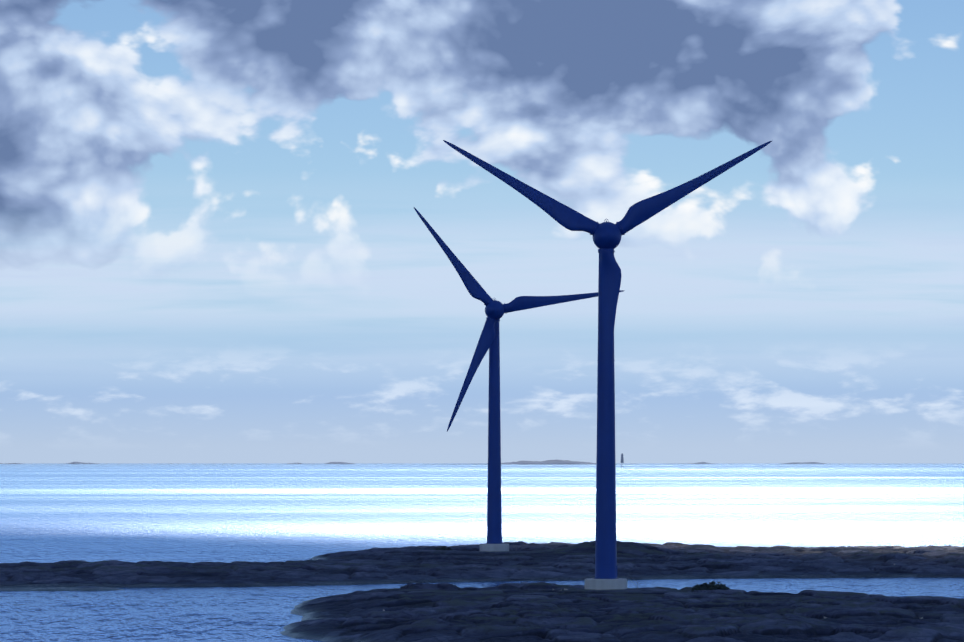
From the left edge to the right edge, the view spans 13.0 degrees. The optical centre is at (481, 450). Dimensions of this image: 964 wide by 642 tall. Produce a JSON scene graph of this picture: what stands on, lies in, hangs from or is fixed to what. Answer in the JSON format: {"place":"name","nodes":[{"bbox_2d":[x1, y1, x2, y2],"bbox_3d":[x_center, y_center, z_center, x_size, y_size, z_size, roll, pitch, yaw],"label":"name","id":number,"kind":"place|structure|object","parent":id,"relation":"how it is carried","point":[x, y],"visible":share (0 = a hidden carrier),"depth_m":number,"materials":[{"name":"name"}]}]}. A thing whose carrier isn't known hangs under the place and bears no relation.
{"place":"outdoors","nodes":[
{"label":"outdoors","id":0,"kind":"place"},
{"bbox_2d":[0,463,963,641],"bbox_3d":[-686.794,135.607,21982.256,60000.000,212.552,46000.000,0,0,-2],"label":"sea","id":1,"kind":"structure","parent":0,"point":[190,512],"depth_m":1856.24,"materials":[{"name":"liquid"}]},
{"bbox_2d":[0,586,123,590],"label":"shoreline","id":2,"kind":"structure","parent":1,"relation":"in","point":[49,588],"depth_m":893.14,"materials":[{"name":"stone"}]},
{"bbox_2d":[66,462,98,463],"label":"skerry rock","id":3,"kind":"object","parent":1,"relation":"in","point":[80,463],"visible":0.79,"depth_m":14899.63,"materials":[{"name":"grey stone"}]},
{"bbox_2d":[287,462,354,463],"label":"skerry rock","id":4,"kind":"object","parent":1,"relation":"in","point":[327,463],"visible":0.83,"depth_m":14929.75,"materials":[{"name":"grey stone"}]},
{"bbox_2d":[0,541,963,587],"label":"island rock","id":5,"kind":"object","parent":1,"relation":"in","point":[554,561],"visible":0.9,"depth_m":995.75,"materials":[{"name":"stone"}]},
{"bbox_2d":[433,546,452,549],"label":"bush","id":6,"kind":"object","parent":5,"relation":"on","point":[443,548],"visible":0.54,"depth_m":1156.61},
{"bbox_2d":[480,544,508,551],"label":"turbine foundation","id":7,"kind":"object","parent":5,"relation":"on","point":[493,547],"visible":0.69,"depth_m":1151.21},
{"bbox_2d":[414,207,623,543],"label":"wind turbine","id":8,"kind":"object","parent":5,"relation":"on","point":[495,311],"visible":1,"depth_m":1150.33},
{"bbox_2d":[487,459,595,463],"bbox_3d":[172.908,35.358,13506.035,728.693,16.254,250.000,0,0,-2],"label":"skerry rock","id":9,"kind":"object","parent":1,"relation":"in","point":[556,461],"visible":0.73,"depth_m":13424.20,"materials":[{"name":"grey stone"}]},
{"bbox_2d":[280,582,963,641],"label":"island rock","id":10,"kind":"object","parent":1,"relation":"in","point":[505,612],"visible":0.94,"depth_m":683.53,"materials":[{"name":"stone"}]},
{"bbox_2d":[585,578,626,589],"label":"turbine foundation","id":11,"kind":"object","parent":10,"relation":"on","point":[601,584],"visible":0.69,"depth_m":793.71,"materials":[{"name":"grey concrete"}]},
{"bbox_2d":[443,140,772,578],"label":"wind turbine","id":12,"kind":"object","parent":10,"relation":"on","point":[606,236],"visible":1,"depth_m":792.61,"materials":[{"name":"blue metal"}]},
{"bbox_2d":[691,581,729,590],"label":"juniper bush","id":13,"kind":"object","parent":10,"relation":"on","point":[712,585],"visible":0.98,"depth_m":800.42,"materials":[{"name":"green plant"}]},
{"bbox_2d":[686,462,712,463],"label":"skerry rock","id":14,"kind":"object","parent":1,"relation":"in","point":[700,463],"visible":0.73,"depth_m":14977.61,"materials":[{"name":"grey stone"}]},
{"bbox_2d":[782,462,825,463],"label":"skerry rock","id":15,"kind":"object","parent":1,"relation":"in","point":[804,463],"visible":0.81,"depth_m":15478.06,"materials":[{"name":"grey stone"}]},
{"bbox_2d":[0,0,963,463],"label":"sky","id":16,"kind":"structure","parent":0,"point":[215,247],"materials":[{"name":"blue"}]}
]}

